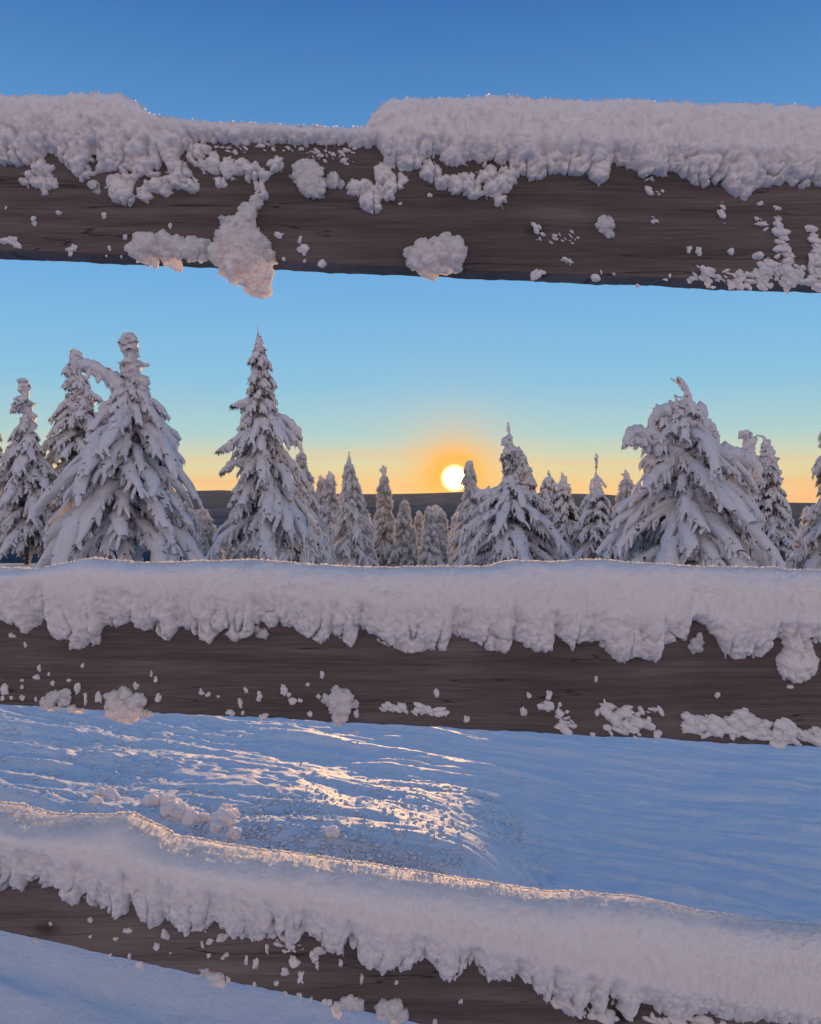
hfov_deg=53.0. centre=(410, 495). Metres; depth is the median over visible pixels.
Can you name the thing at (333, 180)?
snow clump
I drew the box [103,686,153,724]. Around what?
snow clump
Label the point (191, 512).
snowy spruce
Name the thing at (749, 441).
snowy spruce
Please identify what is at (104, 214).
snow clod
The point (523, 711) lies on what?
snow clod
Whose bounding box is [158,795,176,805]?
snow chunk
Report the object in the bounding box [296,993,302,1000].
snow clod
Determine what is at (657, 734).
snow clod
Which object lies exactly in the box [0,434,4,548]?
snowy spruce
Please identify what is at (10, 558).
valley slope
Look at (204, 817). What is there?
snow chunk
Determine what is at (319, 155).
snow crust
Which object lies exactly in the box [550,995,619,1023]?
snow crust
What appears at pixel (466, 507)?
snowy spruce
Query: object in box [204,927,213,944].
snow crust
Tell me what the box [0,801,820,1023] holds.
piled snow
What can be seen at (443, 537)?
snowy spruce
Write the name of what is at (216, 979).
snow clump
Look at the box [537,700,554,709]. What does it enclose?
snow crust
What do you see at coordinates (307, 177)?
snow clump
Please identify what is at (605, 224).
snow clump
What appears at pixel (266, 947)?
snow clod
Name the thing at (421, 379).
sky
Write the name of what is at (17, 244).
snow clod
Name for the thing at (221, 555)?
snowy spruce
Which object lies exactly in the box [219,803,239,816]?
snow chunk
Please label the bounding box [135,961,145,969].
snow clod
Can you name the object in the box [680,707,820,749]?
snow crust
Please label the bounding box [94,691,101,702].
snow clod
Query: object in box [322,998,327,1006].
snow clod
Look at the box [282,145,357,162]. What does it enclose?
snow crust
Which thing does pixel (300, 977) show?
snow clod
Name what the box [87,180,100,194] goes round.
snow clump
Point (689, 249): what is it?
snow clod
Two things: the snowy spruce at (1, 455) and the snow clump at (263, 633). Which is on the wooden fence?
the snow clump at (263, 633)
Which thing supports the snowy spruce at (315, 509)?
on the ground
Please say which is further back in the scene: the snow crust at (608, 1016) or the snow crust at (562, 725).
the snow crust at (562, 725)
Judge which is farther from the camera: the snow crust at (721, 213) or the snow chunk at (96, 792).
the snow chunk at (96, 792)
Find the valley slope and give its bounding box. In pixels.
[0,520,800,562]
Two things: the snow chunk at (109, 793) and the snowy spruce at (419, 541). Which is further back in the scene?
the snowy spruce at (419, 541)
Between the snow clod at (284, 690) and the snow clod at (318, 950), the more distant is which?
the snow clod at (284, 690)
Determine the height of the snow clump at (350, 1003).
0.036 m
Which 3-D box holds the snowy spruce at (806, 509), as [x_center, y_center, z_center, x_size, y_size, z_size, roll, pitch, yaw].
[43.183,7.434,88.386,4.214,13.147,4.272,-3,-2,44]
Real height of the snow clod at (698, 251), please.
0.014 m
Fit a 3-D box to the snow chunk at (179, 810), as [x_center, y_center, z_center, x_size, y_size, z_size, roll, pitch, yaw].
[-0.837,1.155,3.002,0.075,0.073,0.093,0,0,34]
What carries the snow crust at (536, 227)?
attached to the wooden fence
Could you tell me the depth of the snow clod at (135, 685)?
1.20 m
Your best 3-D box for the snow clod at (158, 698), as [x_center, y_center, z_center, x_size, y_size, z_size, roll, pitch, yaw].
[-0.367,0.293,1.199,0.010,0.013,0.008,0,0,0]
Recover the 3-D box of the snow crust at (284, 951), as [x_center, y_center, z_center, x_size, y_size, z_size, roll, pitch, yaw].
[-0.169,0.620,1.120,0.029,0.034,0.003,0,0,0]
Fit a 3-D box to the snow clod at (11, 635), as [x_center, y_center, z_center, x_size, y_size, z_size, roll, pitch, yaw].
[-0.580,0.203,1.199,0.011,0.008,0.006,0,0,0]
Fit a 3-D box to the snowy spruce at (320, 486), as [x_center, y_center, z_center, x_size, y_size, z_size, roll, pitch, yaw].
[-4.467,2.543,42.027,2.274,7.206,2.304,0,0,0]
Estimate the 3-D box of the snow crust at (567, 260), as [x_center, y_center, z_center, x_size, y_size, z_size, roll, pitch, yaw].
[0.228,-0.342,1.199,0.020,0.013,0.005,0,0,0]
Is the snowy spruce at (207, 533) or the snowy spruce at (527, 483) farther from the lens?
the snowy spruce at (207, 533)
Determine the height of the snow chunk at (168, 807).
0.070 m
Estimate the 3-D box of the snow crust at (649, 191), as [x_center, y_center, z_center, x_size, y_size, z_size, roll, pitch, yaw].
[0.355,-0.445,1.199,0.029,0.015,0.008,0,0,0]
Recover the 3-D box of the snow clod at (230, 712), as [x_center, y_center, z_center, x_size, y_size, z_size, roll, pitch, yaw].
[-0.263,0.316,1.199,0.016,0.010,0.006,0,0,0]
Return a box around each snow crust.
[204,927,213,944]
[214,142,275,154]
[264,932,318,963]
[276,939,290,952]
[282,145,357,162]
[307,152,352,164]
[379,701,408,713]
[411,702,449,716]
[531,222,545,240]
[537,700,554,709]
[549,230,579,243]
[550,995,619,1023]
[554,707,576,734]
[560,257,572,265]
[599,699,663,739]
[642,1012,726,1023]
[644,186,663,195]
[651,216,658,223]
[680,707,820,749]
[686,205,820,293]
[717,201,725,218]
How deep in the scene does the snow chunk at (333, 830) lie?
2.88 m
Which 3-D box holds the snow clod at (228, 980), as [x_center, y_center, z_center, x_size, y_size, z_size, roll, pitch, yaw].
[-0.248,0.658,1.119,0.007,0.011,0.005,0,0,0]
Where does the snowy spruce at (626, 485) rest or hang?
on the ground
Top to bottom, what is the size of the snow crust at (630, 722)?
0.060 m
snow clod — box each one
[0,236,16,244]
[0,683,8,694]
[8,633,15,637]
[13,241,21,248]
[32,674,39,679]
[65,244,76,251]
[74,683,80,694]
[83,693,87,705]
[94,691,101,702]
[101,212,106,218]
[122,927,132,933]
[133,682,138,689]
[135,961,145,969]
[153,943,159,950]
[155,693,161,701]
[161,928,169,939]
[216,933,228,941]
[220,952,228,959]
[225,709,235,715]
[226,976,230,983]
[237,698,242,708]
[244,955,247,964]
[252,958,258,968]
[257,691,262,699]
[258,713,268,721]
[265,944,268,954]
[274,232,283,238]
[280,684,287,695]
[280,967,288,975]
[288,697,296,704]
[289,955,300,967]
[296,244,309,255]
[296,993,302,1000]
[297,971,303,983]
[309,950,318,957]
[313,946,325,954]
[315,961,318,970]
[318,259,326,267]
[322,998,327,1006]
[327,999,331,1005]
[353,709,358,717]
[360,974,363,984]
[433,688,438,697]
[463,715,469,722]
[520,707,527,715]
[530,273,537,280]
[531,269,545,277]
[546,690,552,700]
[590,274,600,281]
[595,708,599,716]
[653,730,661,738]
[686,246,691,253]
[695,247,701,255]
[727,248,733,255]
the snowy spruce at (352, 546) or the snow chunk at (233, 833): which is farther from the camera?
the snowy spruce at (352, 546)
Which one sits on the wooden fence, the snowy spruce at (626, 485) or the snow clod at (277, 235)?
the snow clod at (277, 235)
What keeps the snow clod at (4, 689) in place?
on the wooden fence
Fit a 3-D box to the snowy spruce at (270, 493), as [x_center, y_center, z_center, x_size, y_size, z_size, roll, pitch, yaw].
[-2.974,-0.934,17.015,2.390,5.136,2.758,0,0,0]
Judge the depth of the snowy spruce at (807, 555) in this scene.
12.96 m
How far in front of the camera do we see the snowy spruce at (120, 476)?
11.61 m
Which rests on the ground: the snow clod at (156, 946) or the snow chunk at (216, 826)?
the snow chunk at (216, 826)
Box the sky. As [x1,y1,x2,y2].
[0,0,820,502]
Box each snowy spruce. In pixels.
[0,378,58,564]
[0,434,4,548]
[16,349,118,562]
[32,332,206,568]
[176,501,205,560]
[196,506,214,525]
[198,515,220,560]
[206,326,325,562]
[212,524,224,560]
[223,539,245,559]
[245,548,259,559]
[275,441,339,564]
[275,539,281,559]
[315,475,324,505]
[319,471,339,564]
[330,451,379,566]
[362,514,373,554]
[370,465,396,566]
[387,499,419,566]
[406,525,419,565]
[414,510,423,542]
[417,506,443,565]
[417,537,422,548]
[431,505,441,511]
[436,509,450,564]
[446,460,489,565]
[448,513,458,564]
[457,422,573,565]
[513,446,573,560]
[537,470,557,522]
[546,472,583,556]
[571,453,624,561]
[595,376,785,567]
[608,469,638,560]
[738,430,758,543]
[746,434,802,562]
[785,432,820,569]
[798,506,808,526]
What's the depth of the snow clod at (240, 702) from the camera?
1.20 m
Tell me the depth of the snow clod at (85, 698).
1.20 m
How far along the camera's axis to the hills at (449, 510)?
1531.28 m
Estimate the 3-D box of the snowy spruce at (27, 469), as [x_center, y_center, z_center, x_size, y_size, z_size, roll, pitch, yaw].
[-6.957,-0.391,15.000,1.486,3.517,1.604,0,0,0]
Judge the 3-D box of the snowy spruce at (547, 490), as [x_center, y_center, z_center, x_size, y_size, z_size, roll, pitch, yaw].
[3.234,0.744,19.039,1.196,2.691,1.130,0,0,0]
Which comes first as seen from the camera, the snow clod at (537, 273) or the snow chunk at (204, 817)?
the snow clod at (537, 273)
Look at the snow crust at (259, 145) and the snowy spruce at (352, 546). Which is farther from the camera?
the snowy spruce at (352, 546)
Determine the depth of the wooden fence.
1.20 m
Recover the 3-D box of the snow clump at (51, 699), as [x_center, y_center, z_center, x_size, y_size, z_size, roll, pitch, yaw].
[-0.507,0.298,1.199,0.064,0.039,0.017,0,0,0]
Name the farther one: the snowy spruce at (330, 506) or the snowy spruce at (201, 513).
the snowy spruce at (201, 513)
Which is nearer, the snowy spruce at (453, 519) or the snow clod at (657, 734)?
the snow clod at (657, 734)
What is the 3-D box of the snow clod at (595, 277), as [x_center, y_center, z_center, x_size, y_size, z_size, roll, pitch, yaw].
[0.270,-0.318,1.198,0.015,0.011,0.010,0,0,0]
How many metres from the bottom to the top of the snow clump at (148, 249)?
0.061 m
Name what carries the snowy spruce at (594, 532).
on the ground
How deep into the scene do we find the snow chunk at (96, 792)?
3.13 m
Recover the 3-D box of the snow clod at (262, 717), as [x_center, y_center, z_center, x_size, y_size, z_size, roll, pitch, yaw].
[-0.214,0.323,1.199,0.016,0.013,0.008,0,0,0]
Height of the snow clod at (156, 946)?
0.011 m
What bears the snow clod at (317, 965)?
on the wooden fence
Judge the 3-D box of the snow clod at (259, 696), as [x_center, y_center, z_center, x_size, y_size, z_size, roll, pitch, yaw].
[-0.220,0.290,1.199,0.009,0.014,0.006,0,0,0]
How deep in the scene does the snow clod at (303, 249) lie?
1.20 m
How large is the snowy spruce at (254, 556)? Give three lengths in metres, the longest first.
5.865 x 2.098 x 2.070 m
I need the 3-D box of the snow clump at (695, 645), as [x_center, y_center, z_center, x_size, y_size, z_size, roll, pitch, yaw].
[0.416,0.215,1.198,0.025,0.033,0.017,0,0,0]
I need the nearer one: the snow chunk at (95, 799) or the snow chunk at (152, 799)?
the snow chunk at (95, 799)
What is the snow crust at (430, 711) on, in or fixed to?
attached to the wooden fence
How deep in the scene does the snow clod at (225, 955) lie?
1.12 m
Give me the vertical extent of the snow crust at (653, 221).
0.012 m
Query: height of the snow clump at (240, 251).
0.151 m
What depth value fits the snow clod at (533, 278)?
1.20 m
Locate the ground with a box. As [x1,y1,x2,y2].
[0,563,820,1023]
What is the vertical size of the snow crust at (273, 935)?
0.059 m
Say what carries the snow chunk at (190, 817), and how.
on the ground
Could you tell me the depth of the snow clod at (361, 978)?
1.12 m
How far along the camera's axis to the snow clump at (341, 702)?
1.19 m
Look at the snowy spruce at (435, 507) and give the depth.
89.80 m
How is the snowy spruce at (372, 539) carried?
on the ground
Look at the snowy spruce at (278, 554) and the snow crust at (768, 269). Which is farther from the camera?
the snowy spruce at (278, 554)
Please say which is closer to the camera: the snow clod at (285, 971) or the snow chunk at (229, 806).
the snow clod at (285, 971)
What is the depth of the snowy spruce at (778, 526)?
15.82 m
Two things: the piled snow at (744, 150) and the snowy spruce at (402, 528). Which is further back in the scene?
the snowy spruce at (402, 528)
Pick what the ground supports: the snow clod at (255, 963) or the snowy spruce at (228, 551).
the snowy spruce at (228, 551)
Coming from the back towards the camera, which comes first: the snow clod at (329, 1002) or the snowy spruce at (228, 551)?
the snowy spruce at (228, 551)
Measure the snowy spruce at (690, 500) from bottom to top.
3.572 m
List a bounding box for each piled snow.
[0,91,820,214]
[0,557,820,683]
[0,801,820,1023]
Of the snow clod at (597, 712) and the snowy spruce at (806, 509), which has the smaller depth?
the snow clod at (597, 712)
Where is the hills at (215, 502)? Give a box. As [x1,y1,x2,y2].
[177,490,815,519]
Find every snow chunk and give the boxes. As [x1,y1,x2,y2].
[89,795,103,803]
[91,787,104,796]
[100,787,119,800]
[141,793,158,805]
[155,792,164,800]
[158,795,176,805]
[159,799,178,819]
[171,802,193,818]
[181,809,201,825]
[199,812,209,822]
[208,807,236,825]
[210,819,222,832]
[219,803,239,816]
[225,827,241,840]
[325,825,339,839]
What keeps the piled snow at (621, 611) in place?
on the wooden fence
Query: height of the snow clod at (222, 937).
0.013 m
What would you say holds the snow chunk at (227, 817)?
on the ground
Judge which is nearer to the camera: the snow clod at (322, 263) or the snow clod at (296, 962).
the snow clod at (296, 962)
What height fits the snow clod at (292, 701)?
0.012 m
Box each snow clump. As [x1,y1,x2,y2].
[39,688,84,713]
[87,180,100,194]
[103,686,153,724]
[126,229,210,272]
[198,968,225,988]
[207,194,277,299]
[254,625,268,639]
[288,158,326,199]
[321,685,358,726]
[325,171,345,189]
[331,994,364,1018]
[374,998,409,1023]
[403,231,467,280]
[595,215,614,238]
[687,632,704,654]
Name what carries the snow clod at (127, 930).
on the wooden fence
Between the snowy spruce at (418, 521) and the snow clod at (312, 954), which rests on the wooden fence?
the snow clod at (312, 954)
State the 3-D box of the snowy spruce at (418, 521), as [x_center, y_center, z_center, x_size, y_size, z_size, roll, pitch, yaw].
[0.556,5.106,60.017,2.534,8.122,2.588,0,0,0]
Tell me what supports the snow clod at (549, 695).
on the wooden fence
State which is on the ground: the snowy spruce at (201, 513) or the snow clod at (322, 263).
the snowy spruce at (201, 513)
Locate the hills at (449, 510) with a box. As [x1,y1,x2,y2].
[15,505,611,521]
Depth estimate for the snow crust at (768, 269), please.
1.20 m
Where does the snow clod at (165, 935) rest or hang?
on the wooden fence
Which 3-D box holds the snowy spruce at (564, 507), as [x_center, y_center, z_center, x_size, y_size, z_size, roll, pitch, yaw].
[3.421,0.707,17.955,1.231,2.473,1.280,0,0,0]
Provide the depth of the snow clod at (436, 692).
1.20 m
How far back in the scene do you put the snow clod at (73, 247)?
1.20 m
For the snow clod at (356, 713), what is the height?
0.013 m
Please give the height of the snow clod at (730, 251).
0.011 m
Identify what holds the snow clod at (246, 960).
on the wooden fence
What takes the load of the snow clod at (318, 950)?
on the wooden fence
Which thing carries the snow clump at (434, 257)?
on the wooden fence
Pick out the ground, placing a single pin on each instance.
(734, 827)
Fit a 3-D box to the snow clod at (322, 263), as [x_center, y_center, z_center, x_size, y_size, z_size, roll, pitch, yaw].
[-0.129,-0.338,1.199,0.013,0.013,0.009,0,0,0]
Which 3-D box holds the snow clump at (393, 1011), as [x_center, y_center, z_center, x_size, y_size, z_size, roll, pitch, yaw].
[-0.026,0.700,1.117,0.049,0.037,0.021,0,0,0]
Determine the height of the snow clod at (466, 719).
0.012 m
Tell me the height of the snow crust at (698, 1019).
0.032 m
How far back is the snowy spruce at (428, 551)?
39.75 m
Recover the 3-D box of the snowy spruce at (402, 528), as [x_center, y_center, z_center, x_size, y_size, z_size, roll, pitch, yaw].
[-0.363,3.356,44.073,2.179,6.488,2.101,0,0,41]
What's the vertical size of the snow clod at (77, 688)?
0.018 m
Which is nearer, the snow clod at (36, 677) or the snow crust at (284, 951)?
the snow crust at (284, 951)
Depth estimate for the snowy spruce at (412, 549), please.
42.67 m
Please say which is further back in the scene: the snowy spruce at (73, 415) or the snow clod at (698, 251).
the snowy spruce at (73, 415)
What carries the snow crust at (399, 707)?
attached to the wooden fence
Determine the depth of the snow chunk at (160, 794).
3.14 m
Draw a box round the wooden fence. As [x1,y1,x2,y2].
[0,141,820,1023]
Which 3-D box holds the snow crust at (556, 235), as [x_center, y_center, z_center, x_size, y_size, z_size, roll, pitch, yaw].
[0.224,-0.377,1.200,0.045,0.021,0.005,0,0,0]
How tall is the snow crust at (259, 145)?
0.019 m
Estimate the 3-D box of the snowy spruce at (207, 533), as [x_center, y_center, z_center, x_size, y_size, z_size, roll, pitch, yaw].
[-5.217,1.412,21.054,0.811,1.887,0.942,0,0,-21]
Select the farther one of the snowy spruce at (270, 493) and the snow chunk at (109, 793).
the snowy spruce at (270, 493)
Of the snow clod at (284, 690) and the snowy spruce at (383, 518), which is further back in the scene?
the snowy spruce at (383, 518)
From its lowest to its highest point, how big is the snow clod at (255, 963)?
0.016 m
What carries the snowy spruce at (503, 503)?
on the ground
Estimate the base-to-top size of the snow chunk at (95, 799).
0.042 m
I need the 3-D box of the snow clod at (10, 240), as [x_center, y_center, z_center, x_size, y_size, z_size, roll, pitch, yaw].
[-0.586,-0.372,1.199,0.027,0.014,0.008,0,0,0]

